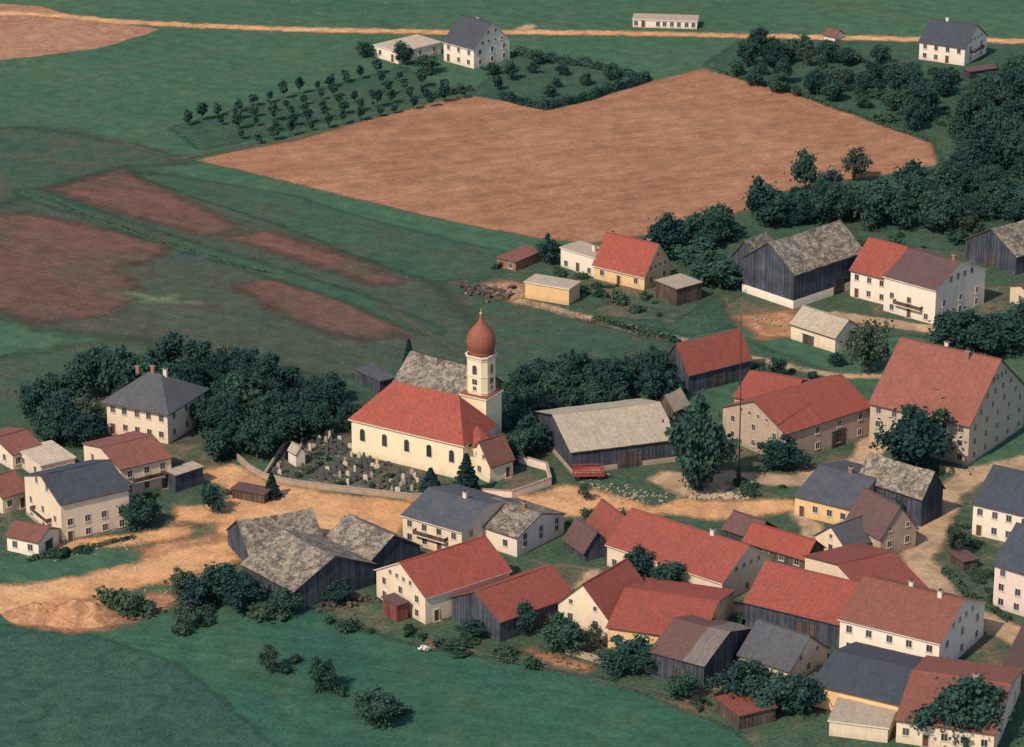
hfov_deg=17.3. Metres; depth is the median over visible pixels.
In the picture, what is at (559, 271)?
bush
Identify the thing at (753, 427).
window
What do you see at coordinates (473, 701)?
meadow
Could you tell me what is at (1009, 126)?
deciduous tree
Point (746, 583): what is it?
window
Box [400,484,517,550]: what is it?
farmhouse
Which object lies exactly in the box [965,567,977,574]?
bush
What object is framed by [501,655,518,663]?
bush
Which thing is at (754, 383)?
barn
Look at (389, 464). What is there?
gravestone
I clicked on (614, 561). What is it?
window
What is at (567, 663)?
timber pile
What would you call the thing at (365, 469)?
gravestone
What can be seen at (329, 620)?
bush
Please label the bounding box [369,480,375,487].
bush
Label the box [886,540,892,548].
window
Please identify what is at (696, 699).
bush
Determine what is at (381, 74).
fruit sapling
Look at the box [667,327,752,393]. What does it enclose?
barn
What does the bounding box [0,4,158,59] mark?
ploughed field
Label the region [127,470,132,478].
window
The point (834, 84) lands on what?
deciduous tree
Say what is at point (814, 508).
window
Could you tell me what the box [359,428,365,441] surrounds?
window
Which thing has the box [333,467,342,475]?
gravestone
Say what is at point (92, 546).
wooden fence
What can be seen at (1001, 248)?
barn
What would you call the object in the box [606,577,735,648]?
farmhouse
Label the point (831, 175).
deciduous tree
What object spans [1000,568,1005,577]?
window
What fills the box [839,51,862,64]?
bush
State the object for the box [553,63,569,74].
deciduous tree
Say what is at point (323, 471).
gravestone
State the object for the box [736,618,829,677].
farmhouse
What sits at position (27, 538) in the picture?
cottage
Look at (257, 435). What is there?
deciduous tree
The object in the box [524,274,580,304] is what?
garage
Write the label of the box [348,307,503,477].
church
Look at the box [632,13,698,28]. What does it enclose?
long hall
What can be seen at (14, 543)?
window
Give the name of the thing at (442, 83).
fruit sapling
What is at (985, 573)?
bush
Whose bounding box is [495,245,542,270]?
brick shed
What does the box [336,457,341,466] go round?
gravestone
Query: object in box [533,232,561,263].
deciduous tree
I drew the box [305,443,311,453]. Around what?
gravestone
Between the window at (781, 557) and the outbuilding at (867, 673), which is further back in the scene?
the window at (781, 557)
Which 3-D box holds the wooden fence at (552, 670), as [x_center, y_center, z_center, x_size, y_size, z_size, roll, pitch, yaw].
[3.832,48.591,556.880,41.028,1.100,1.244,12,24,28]
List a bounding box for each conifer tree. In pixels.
[265,472,282,499]
[398,339,412,369]
[418,467,441,492]
[452,453,481,490]
[566,349,580,387]
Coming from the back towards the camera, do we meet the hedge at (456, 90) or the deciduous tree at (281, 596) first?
the hedge at (456, 90)
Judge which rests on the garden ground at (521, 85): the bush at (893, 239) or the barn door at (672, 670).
the bush at (893, 239)
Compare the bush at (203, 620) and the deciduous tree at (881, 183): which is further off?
the deciduous tree at (881, 183)
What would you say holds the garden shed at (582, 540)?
on the ground at (148, 90)
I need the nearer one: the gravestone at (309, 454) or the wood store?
the wood store
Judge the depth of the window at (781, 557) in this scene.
597.08 m
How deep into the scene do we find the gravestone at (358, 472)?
635.33 m
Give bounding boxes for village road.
[0,11,1023,614]
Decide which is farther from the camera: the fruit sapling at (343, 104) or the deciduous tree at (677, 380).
the fruit sapling at (343, 104)
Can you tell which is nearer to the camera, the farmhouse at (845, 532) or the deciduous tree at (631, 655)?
the deciduous tree at (631, 655)
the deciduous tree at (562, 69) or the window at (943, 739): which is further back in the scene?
the deciduous tree at (562, 69)
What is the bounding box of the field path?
[67,86,472,355]
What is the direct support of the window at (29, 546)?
in the cottage at (27, 538)
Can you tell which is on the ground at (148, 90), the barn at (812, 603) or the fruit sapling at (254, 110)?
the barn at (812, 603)
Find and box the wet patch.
[123,290,205,304]
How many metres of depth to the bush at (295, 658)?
559.24 m
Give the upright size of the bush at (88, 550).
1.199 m
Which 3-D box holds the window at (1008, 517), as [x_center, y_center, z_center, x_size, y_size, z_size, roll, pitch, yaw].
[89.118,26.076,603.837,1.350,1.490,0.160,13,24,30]
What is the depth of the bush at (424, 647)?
563.47 m
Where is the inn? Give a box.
[868,337,1023,465]
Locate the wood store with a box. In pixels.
[230,481,271,503]
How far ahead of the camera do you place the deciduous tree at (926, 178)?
785.63 m
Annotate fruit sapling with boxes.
[182,109,192,124]
[195,102,208,119]
[213,102,221,113]
[217,115,223,121]
[230,103,242,117]
[231,108,243,128]
[234,99,242,105]
[237,129,244,136]
[248,94,258,105]
[249,104,258,113]
[253,116,258,125]
[254,133,262,143]
[265,90,272,100]
[267,102,278,121]
[267,125,279,140]
[271,121,279,126]
[278,80,287,98]
[283,100,289,108]
[286,113,298,121]
[287,119,295,135]
[288,104,294,112]
[295,76,304,89]
[299,94,307,101]
[299,103,308,109]
[300,108,313,123]
[308,121,314,129]
[314,81,320,89]
[318,88,323,99]
[318,101,325,106]
[320,104,329,114]
[323,115,332,127]
[324,73,334,85]
[328,82,339,96]
[334,93,342,103]
[337,100,349,108]
[339,108,346,124]
[341,69,349,81]
[350,90,357,99]
[356,65,363,78]
[356,97,364,106]
[357,106,365,120]
[367,89,374,96]
[371,59,382,72]
[371,88,381,103]
[376,70,386,84]
[376,107,384,113]
[382,80,392,92]
[387,89,397,98]
[390,103,398,112]
[395,71,402,79]
[400,78,407,90]
[406,86,413,97]
[410,95,417,105]
[416,68,426,85]
[419,85,429,96]
[426,92,435,106]
[437,80,451,101]
[439,79,448,85]
[456,84,467,98]
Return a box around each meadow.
[0,168,475,380]
[0,600,752,746]
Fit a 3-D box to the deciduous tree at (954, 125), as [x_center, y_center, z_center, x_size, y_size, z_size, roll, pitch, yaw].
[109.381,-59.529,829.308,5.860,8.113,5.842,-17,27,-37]
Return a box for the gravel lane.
[514,24,1023,645]
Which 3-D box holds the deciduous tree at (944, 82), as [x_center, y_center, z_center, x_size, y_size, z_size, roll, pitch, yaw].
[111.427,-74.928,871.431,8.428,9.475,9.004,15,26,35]
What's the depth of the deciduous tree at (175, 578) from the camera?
582.08 m
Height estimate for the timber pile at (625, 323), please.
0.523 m
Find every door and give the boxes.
[19,496,25,509]
[45,537,52,549]
[67,530,75,543]
[109,422,116,434]
[161,477,167,489]
[332,577,347,585]
[433,608,441,622]
[436,542,441,549]
[505,466,511,478]
[537,610,552,628]
[574,262,579,272]
[616,274,620,285]
[617,450,642,468]
[640,20,645,27]
[668,665,685,677]
[712,371,726,387]
[796,620,816,638]
[797,505,804,517]
[802,333,813,345]
[832,427,846,448]
[833,277,844,294]
[852,287,858,298]
[904,308,911,318]
[920,733,929,746]
[944,55,948,63]
[974,524,981,536]
[984,252,995,267]
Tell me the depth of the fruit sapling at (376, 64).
890.23 m
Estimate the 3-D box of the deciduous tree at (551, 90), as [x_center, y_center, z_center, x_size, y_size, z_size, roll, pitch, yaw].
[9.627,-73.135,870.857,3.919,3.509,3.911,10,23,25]
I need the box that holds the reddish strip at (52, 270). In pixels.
[0,170,406,339]
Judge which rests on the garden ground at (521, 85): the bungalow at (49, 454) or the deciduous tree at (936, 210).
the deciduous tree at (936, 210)
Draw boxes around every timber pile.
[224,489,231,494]
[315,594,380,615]
[417,635,597,670]
[458,283,516,302]
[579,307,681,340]
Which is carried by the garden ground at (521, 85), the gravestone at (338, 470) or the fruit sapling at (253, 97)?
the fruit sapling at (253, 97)
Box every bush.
[45,547,57,557]
[53,547,70,558]
[76,543,84,551]
[82,546,94,553]
[93,585,130,612]
[118,591,156,618]
[144,491,160,497]
[170,620,193,636]
[193,613,214,626]
[196,599,216,614]
[205,610,214,617]
[237,607,247,612]
[246,602,277,622]
[251,600,274,618]
[273,606,291,621]
[277,664,292,674]
[289,653,303,664]
[294,471,303,477]
[302,465,313,473]
[313,450,319,458]
[324,616,335,624]
[327,683,348,697]
[334,480,346,484]
[335,614,359,633]
[343,476,356,482]
[365,627,374,633]
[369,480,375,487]
[382,472,395,478]
[392,706,413,716]
[402,620,413,636]
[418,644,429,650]
[431,637,445,648]
[438,641,449,650]
[444,640,471,651]
[448,635,467,651]
[451,649,473,659]
[467,639,480,645]
[491,261,502,269]
[491,641,520,658]
[493,641,518,652]
[493,651,505,658]
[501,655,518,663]
[521,655,542,670]
[553,265,568,276]
[564,518,573,525]
[572,272,588,278]
[576,272,588,279]
[579,507,593,519]
[580,284,589,291]
[588,281,602,288]
[592,287,608,297]
[603,284,614,288]
[606,676,617,681]
[610,288,630,305]
[610,668,625,678]
[626,304,646,314]
[629,304,641,311]
[638,289,649,299]
[688,693,706,704]
[695,701,702,712]
[730,613,745,624]
[732,474,750,486]
[738,486,762,497]
[740,482,753,487]
[742,486,756,496]
[750,363,763,370]
[752,481,759,488]
[784,37,802,55]
[816,663,823,672]
[825,90,843,101]
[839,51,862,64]
[859,239,865,245]
[863,86,886,98]
[871,110,902,122]
[887,234,906,245]
[895,231,904,236]
[923,107,935,120]
[926,66,938,74]
[934,119,946,126]
[945,227,974,244]
[947,66,963,79]
[951,537,985,546]
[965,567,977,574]
[969,539,979,548]
[969,574,986,585]
[972,223,989,233]
[973,567,994,577]
[984,587,993,593]
[986,593,992,601]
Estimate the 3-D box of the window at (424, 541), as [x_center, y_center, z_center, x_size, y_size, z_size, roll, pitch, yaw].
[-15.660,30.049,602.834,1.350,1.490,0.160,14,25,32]
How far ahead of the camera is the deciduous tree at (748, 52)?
896.08 m
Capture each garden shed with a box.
[354,364,394,393]
[381,592,409,621]
[561,517,606,561]
[654,273,702,305]
[714,692,777,729]
[822,27,844,40]
[946,546,979,570]
[961,64,998,78]
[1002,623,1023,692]
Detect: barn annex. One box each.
[585,498,624,541]
[659,387,689,422]
[730,231,772,277]
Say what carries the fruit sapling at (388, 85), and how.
on the garden ground at (521, 85)
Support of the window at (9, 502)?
in the farmhouse at (12, 490)
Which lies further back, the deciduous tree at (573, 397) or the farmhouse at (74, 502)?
the deciduous tree at (573, 397)
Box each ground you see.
[0,0,1023,601]
[169,39,1023,376]
[268,430,452,492]
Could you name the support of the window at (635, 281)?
in the cottage at (631, 262)
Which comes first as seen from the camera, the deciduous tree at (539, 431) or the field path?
the deciduous tree at (539, 431)
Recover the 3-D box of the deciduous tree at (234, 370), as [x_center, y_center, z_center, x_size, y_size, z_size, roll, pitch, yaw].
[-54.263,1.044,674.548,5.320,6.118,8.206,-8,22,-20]
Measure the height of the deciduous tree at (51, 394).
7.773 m
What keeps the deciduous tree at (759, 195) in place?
on the garden ground at (521, 85)
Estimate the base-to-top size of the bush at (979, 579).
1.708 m
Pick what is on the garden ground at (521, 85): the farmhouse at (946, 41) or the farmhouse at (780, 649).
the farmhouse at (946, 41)
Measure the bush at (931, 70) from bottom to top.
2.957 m
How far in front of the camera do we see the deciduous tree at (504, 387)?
661.41 m
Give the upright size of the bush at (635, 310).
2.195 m
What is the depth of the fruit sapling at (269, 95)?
865.26 m
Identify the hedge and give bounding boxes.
[26,533,135,562]
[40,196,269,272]
[433,84,473,98]
[497,71,650,109]
[512,44,649,80]
[590,315,681,342]
[714,69,930,140]
[941,566,1012,621]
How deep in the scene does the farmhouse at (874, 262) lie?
725.06 m
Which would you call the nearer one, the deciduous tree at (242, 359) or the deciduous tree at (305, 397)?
the deciduous tree at (305, 397)
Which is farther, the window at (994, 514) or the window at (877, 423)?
the window at (877, 423)
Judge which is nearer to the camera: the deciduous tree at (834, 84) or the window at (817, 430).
the window at (817, 430)
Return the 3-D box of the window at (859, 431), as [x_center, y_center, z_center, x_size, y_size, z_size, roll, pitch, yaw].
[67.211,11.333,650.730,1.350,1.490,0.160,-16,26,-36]
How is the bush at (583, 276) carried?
on the village yard at (792, 728)
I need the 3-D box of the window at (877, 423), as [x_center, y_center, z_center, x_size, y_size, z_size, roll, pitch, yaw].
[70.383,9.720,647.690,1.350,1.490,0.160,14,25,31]
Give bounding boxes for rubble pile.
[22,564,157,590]
[27,535,159,560]
[144,589,176,599]
[465,282,523,298]
[571,473,685,509]
[683,489,750,499]
[749,316,789,330]
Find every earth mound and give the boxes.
[2,602,57,624]
[47,599,120,627]
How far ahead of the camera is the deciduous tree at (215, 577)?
579.51 m
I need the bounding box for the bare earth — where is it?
[19,280,794,672]
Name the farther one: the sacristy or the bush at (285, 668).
the sacristy
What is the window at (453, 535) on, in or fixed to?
in the farmhouse at (438, 517)
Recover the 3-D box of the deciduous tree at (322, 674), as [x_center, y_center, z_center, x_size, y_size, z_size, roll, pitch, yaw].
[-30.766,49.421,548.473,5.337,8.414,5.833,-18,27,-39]
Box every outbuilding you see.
[721,510,777,540]
[741,521,826,568]
[814,642,923,726]
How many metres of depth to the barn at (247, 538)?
598.56 m
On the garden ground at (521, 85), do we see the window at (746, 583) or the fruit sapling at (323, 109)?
the fruit sapling at (323, 109)
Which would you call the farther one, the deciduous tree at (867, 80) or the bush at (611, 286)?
the deciduous tree at (867, 80)
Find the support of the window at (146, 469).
in the farmhouse at (141, 461)
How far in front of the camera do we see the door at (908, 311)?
715.31 m
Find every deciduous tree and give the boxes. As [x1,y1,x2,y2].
[14,377,53,420]
[30,404,68,443]
[36,390,80,412]
[39,393,80,429]
[41,372,82,395]
[51,387,91,411]
[57,412,99,449]
[63,351,103,395]
[69,395,103,425]
[75,409,106,435]
[76,340,113,387]
[92,343,150,396]
[92,366,118,390]
[110,383,125,394]
[116,494,163,532]
[135,347,167,367]
[149,361,176,376]
[152,331,184,365]
[163,565,196,598]
[168,574,210,608]
[169,598,195,625]
[170,357,204,385]
[171,372,194,382]
[181,335,212,365]
[187,363,212,387]
[188,393,225,431]
[191,560,238,601]
[198,426,234,460]
[198,479,226,513]
[203,392,251,432]
[205,349,230,382]
[205,386,229,403]
[206,373,232,391]
[210,340,235,375]
[214,414,237,445]
[218,366,267,407]
[219,337,259,373]
[219,570,265,610]
[227,430,247,454]
[229,365,250,377]
[233,383,263,415]
[233,417,282,462]
[238,410,260,429]
[245,390,294,422]
[247,356,287,395]
[254,350,282,380]
[255,643,280,672]
[260,402,308,446]
[263,377,288,395]
[263,585,307,616]
[272,390,292,406]
[279,363,306,389]
[280,385,325,415]
[295,401,337,439]
[300,374,326,394]
[305,654,340,693]
[312,393,335,410]
[317,369,351,397]
[318,381,351,413]
[320,579,355,603]
[333,399,361,434]
[345,677,405,729]
[353,40,375,56]
[392,40,413,64]
[412,53,440,75]
[453,618,487,640]
[480,62,501,74]
[492,75,503,89]
[500,380,519,391]
[501,59,519,79]
[501,384,508,393]
[502,388,528,417]
[502,403,538,427]
[502,416,514,433]
[504,423,523,433]
[504,430,536,462]
[508,362,542,392]
[512,414,553,452]
[514,599,538,635]
[516,384,534,406]
[525,61,541,73]
[525,392,553,414]
[526,49,549,63]
[527,383,545,397]
[530,357,562,374]
[532,368,551,395]
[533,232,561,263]
[537,365,571,400]
[537,610,585,654]
[540,84,556,96]
[546,394,557,408]
[547,351,568,364]
[550,76,562,86]
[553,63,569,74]
[555,359,585,380]
[555,384,587,407]
[562,373,601,393]
[576,350,607,381]
[577,481,592,500]
[578,72,591,84]
[581,380,611,403]
[583,622,605,648]
[590,361,633,395]
[591,632,657,675]
[602,61,618,79]
[602,357,621,366]
[604,351,638,391]
[607,381,629,401]
[621,346,648,380]
[623,543,656,577]
[631,360,676,400]
[634,347,678,385]
[641,212,695,260]
[642,344,668,357]
[643,559,686,581]
[662,389,742,490]
[663,372,681,383]
[663,377,683,394]
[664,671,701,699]
[666,233,730,269]
[681,211,705,243]
[683,248,742,287]
[689,227,721,249]
[698,656,773,697]
[700,202,734,232]
[700,209,735,244]
[705,205,737,214]
[723,220,744,241]
[729,58,745,75]
[735,40,763,65]
[741,174,778,225]
[743,67,765,85]
[745,24,775,55]
[747,671,797,714]
[752,62,768,74]
[754,433,813,469]
[761,39,786,67]
[762,188,791,225]
[766,71,791,91]
[767,357,788,373]
[769,41,799,59]
[772,55,795,78]
[778,671,826,714]
[783,146,820,191]
[784,196,820,227]
[786,186,820,216]
[790,83,801,96]
[795,33,814,54]
[796,41,820,65]
[802,68,829,94]
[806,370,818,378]
[808,178,853,225]
[811,165,853,191]
[814,37,840,59]
[816,53,829,70]
[818,74,846,96]
[822,63,849,86]
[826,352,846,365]
[838,47,855,65]
[838,188,863,219]
[840,69,854,82]
[840,144,873,179]
[840,315,894,374]
[847,180,873,193]
[851,68,883,89]
[851,184,892,231]
[853,87,865,95]
[853,94,873,108]
[857,175,905,220]
[865,59,884,82]
[869,43,892,64]
[869,389,962,472]
[879,88,907,110]
[881,62,902,89]
[882,61,890,69]
[886,191,917,228]
[888,58,910,67]
[891,158,935,182]
[894,496,906,509]
[896,173,932,209]
[898,66,925,89]
[898,93,927,114]
[901,60,922,76]
[901,80,922,97]
[903,100,928,130]
[903,174,933,191]
[905,673,1020,746]
[907,79,940,120]
[913,184,962,233]
[914,176,943,204]
[926,308,966,343]
[927,159,972,176]
[928,66,960,97]
[933,164,960,185]
[933,307,1004,351]
[934,178,962,193]
[945,517,967,551]
[946,113,963,124]
[947,114,967,142]
[948,149,974,162]
[949,187,974,216]
[950,206,982,230]
[951,88,981,107]
[952,129,967,148]
[952,138,974,151]
[953,168,978,192]
[954,93,995,126]
[956,87,976,95]
[957,199,986,221]
[958,118,1001,146]
[961,130,1006,170]
[961,155,984,176]
[963,78,982,94]
[966,194,984,207]
[969,181,1010,210]
[971,163,1008,191]
[973,103,1010,133]
[973,170,1016,191]
[974,68,1015,106]
[974,71,994,79]
[975,310,1023,356]
[983,186,1020,219]
[984,137,1019,170]
[984,162,1012,177]
[985,125,1005,139]
[996,57,1023,77]
[997,71,1023,101]
[998,114,1020,145]
[1000,97,1023,122]
[1003,198,1023,221]
[1004,297,1023,324]
[1005,54,1023,62]
[1005,126,1023,146]
[1005,156,1023,178]
[1008,176,1023,188]
[1009,65,1023,78]
[1009,112,1023,125]
[1009,142,1023,165]
[1010,185,1023,220]
[1013,165,1023,180]
[1017,129,1023,149]
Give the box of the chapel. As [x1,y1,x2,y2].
[287,441,305,466]
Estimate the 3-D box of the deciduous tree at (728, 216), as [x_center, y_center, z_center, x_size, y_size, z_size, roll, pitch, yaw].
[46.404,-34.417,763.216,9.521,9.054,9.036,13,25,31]
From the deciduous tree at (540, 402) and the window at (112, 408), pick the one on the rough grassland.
the deciduous tree at (540, 402)
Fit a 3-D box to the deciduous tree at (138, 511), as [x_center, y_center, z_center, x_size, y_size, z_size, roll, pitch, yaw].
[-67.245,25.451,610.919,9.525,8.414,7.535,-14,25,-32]
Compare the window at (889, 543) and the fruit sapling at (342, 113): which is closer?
the window at (889, 543)
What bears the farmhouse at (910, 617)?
on the village yard at (792, 728)
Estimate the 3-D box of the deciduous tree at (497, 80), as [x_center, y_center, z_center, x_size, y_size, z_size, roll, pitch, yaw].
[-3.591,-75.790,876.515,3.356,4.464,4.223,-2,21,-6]
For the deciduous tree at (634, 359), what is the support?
on the rough grassland
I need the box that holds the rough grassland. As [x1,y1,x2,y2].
[0,127,675,460]
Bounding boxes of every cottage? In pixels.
[4,520,60,555]
[592,231,672,290]
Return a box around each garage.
[164,461,203,492]
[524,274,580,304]
[828,697,895,742]
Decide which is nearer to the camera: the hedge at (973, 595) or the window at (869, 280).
the hedge at (973, 595)
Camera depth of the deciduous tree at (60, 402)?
650.60 m
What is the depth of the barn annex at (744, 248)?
737.98 m
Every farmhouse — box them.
[0,427,41,469]
[0,469,25,513]
[22,459,130,543]
[81,431,172,496]
[375,535,511,624]
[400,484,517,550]
[442,14,510,68]
[482,497,566,556]
[555,558,644,638]
[605,507,773,596]
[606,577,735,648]
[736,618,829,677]
[793,460,876,523]
[813,515,871,549]
[838,576,987,658]
[844,487,918,552]
[849,237,908,303]
[882,247,987,323]
[894,655,1023,746]
[918,16,988,65]
[971,464,1023,541]
[992,522,1023,616]
[1008,282,1023,303]
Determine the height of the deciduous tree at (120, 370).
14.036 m
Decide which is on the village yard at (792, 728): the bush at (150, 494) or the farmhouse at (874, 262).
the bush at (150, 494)
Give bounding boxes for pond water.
[177,255,204,258]
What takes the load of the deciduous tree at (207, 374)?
on the rough grassland
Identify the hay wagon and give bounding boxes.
[572,464,605,480]
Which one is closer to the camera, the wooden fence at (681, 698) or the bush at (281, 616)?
the wooden fence at (681, 698)
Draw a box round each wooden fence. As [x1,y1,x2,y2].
[35,539,120,554]
[188,112,374,157]
[205,80,464,138]
[430,637,646,695]
[521,298,646,338]
[606,289,745,313]
[646,687,713,712]
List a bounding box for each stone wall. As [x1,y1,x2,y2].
[236,453,421,499]
[264,440,288,472]
[473,454,551,497]
[565,648,650,672]
[939,465,969,475]
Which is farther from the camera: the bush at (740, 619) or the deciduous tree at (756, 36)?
the deciduous tree at (756, 36)
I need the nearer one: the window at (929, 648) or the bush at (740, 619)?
the window at (929, 648)
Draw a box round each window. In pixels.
[7,499,12,507]
[12,540,17,548]
[15,457,20,464]
[27,543,32,551]
[67,518,72,526]
[84,514,90,522]
[85,527,91,535]
[101,510,107,518]
[102,523,108,531]
[110,405,115,413]
[119,519,125,527]
[121,408,126,415]
[123,424,128,431]
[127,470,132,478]
[134,410,139,417]
[143,466,149,474]
[144,481,149,489]
[146,412,151,420]
[158,415,164,422]
[158,431,164,438]
[159,462,165,470]
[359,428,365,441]
[381,433,387,447]
[381,576,386,585]
[398,585,402,594]
[403,439,409,452]
[406,519,411,527]
[407,532,411,540]
[414,594,418,604]
[414,608,418,617]
[421,523,426,532]
[422,538,427,545]
[426,444,431,457]
[436,527,441,536]
[448,449,454,463]
[451,532,456,540]
[469,528,473,537]
[477,465,481,473]
[502,538,507,547]
[508,262,512,269]
[538,524,543,533]
[538,530,543,539]
[554,516,558,525]
[554,523,558,531]
[567,612,572,620]
[611,558,616,565]
[633,277,637,284]
[684,22,688,27]
[730,414,734,422]
[744,581,749,590]
[750,438,755,447]
[751,423,755,431]
[772,432,776,439]
[778,554,784,561]
[793,559,799,566]
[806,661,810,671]
[811,505,817,513]
[815,426,819,434]
[815,441,819,449]
[826,509,832,517]
[837,419,841,427]
[839,512,845,520]
[845,624,852,633]
[854,274,858,280]
[857,428,861,436]
[858,412,862,420]
[865,629,871,638]
[866,290,870,297]
[867,277,871,284]
[875,406,881,414]
[875,420,880,427]
[879,280,883,287]
[879,293,883,300]
[885,634,892,643]
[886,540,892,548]
[889,292,893,299]
[889,303,893,310]
[891,410,896,417]
[901,727,909,736]
[904,535,909,543]
[905,639,912,648]
[923,313,927,320]
[925,644,932,653]
[940,733,947,742]
[945,639,948,649]
[956,453,961,460]
[957,425,963,433]
[957,439,962,447]
[959,735,967,744]
[977,508,982,516]
[980,739,987,746]
[990,527,996,535]
[991,511,997,519]
[997,583,1003,591]
[997,597,1003,606]
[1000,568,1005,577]
[1004,530,1010,537]
[1005,514,1011,523]
[1013,602,1019,611]
[1014,588,1020,597]
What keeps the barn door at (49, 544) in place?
in the cottage at (27, 538)
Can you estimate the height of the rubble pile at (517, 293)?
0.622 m
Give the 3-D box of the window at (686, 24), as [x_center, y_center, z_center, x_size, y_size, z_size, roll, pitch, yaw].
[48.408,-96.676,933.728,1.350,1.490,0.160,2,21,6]
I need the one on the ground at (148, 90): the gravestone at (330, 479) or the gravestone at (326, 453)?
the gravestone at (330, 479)
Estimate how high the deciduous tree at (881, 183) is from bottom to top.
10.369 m
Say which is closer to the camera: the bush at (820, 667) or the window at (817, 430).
the bush at (820, 667)
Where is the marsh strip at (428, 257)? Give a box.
[15,173,507,335]
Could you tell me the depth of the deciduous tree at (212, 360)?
675.77 m
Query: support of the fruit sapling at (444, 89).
on the ground at (148, 90)
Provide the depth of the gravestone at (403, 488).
627.69 m
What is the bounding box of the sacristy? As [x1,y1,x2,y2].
[474,433,515,482]
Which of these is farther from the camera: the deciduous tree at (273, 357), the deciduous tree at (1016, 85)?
the deciduous tree at (1016, 85)
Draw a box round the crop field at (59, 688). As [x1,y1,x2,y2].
[0,625,275,746]
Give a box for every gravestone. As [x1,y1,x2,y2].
[269,467,277,474]
[274,469,281,475]
[278,450,286,462]
[289,471,294,478]
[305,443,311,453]
[305,451,311,458]
[310,473,317,479]
[311,443,316,451]
[312,459,316,469]
[316,437,321,446]
[316,474,325,482]
[318,468,325,475]
[322,436,327,444]
[323,449,328,457]
[325,475,332,482]
[328,436,332,445]
[329,443,336,449]
[329,449,334,456]
[329,467,336,474]
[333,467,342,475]
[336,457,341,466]
[336,471,341,480]
[342,471,349,477]
[346,443,351,450]
[349,471,356,477]
[354,452,360,461]
[355,458,361,464]
[356,467,361,474]
[357,479,365,486]
[361,463,368,472]
[363,474,368,482]
[367,455,371,463]
[373,464,379,471]
[373,468,380,475]
[382,476,388,487]
[385,461,390,468]
[394,466,400,474]
[394,474,398,484]
[401,485,407,491]
[406,473,411,483]
[407,478,410,489]
[407,484,413,492]
[414,482,421,490]
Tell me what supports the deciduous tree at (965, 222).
on the garden ground at (521, 85)
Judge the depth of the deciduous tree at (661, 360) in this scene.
674.43 m
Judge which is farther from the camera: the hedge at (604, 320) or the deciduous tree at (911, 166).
the deciduous tree at (911, 166)
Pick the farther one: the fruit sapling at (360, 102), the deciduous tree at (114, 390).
the fruit sapling at (360, 102)
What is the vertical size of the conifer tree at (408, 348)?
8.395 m
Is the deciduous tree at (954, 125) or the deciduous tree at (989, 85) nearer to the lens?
the deciduous tree at (954, 125)
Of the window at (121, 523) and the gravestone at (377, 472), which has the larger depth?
the gravestone at (377, 472)
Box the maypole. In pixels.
[736,314,741,477]
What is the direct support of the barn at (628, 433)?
on the ground at (148, 90)
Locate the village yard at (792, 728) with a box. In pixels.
[0,234,1023,746]
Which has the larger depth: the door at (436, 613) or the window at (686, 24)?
the window at (686, 24)
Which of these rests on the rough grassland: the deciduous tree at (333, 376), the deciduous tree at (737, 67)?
the deciduous tree at (333, 376)
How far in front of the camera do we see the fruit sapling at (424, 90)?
869.70 m
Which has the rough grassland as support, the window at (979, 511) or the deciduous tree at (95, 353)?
the deciduous tree at (95, 353)
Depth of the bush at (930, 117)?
850.98 m
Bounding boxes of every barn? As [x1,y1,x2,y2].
[225,507,322,561]
[240,528,377,611]
[324,513,422,578]
[392,350,503,396]
[449,564,572,642]
[533,398,676,473]
[648,615,751,689]
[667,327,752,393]
[721,374,869,458]
[732,370,809,402]
[742,219,861,308]
[743,560,859,648]
[803,543,927,587]
[859,451,945,526]
[963,220,1023,274]
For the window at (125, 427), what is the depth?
652.57 m
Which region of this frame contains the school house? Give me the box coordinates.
[101,364,209,443]
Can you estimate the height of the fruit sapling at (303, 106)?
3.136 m
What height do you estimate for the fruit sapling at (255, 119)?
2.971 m
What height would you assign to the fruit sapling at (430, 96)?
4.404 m
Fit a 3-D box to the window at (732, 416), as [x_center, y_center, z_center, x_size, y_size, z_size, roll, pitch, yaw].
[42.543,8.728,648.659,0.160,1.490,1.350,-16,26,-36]
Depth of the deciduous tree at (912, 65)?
880.00 m
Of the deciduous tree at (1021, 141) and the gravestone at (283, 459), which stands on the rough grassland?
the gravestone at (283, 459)
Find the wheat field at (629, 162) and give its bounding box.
[198,69,936,242]
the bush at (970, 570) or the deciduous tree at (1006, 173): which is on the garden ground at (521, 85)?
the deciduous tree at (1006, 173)
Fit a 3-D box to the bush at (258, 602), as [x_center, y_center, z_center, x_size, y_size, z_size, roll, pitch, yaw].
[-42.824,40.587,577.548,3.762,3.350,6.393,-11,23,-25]
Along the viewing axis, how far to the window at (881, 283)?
722.15 m
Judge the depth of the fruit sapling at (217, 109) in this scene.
853.73 m
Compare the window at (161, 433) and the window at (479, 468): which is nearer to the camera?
the window at (479, 468)
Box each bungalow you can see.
[20,440,75,472]
[373,34,441,63]
[559,240,599,276]
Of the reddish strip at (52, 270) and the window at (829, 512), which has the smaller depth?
the window at (829, 512)
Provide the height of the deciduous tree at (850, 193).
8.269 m
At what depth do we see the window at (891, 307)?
717.93 m
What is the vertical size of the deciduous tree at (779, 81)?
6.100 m
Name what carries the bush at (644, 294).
on the garden ground at (521, 85)
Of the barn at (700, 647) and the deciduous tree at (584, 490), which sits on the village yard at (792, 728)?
the deciduous tree at (584, 490)
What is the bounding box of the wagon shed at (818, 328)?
[789,305,859,352]
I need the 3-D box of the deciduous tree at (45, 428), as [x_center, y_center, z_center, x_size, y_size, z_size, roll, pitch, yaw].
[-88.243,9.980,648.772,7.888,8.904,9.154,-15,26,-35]
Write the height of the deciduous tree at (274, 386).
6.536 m
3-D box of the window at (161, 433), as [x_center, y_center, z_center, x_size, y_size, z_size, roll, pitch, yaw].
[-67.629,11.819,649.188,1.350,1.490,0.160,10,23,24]
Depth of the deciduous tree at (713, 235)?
756.28 m
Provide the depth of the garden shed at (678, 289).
724.40 m

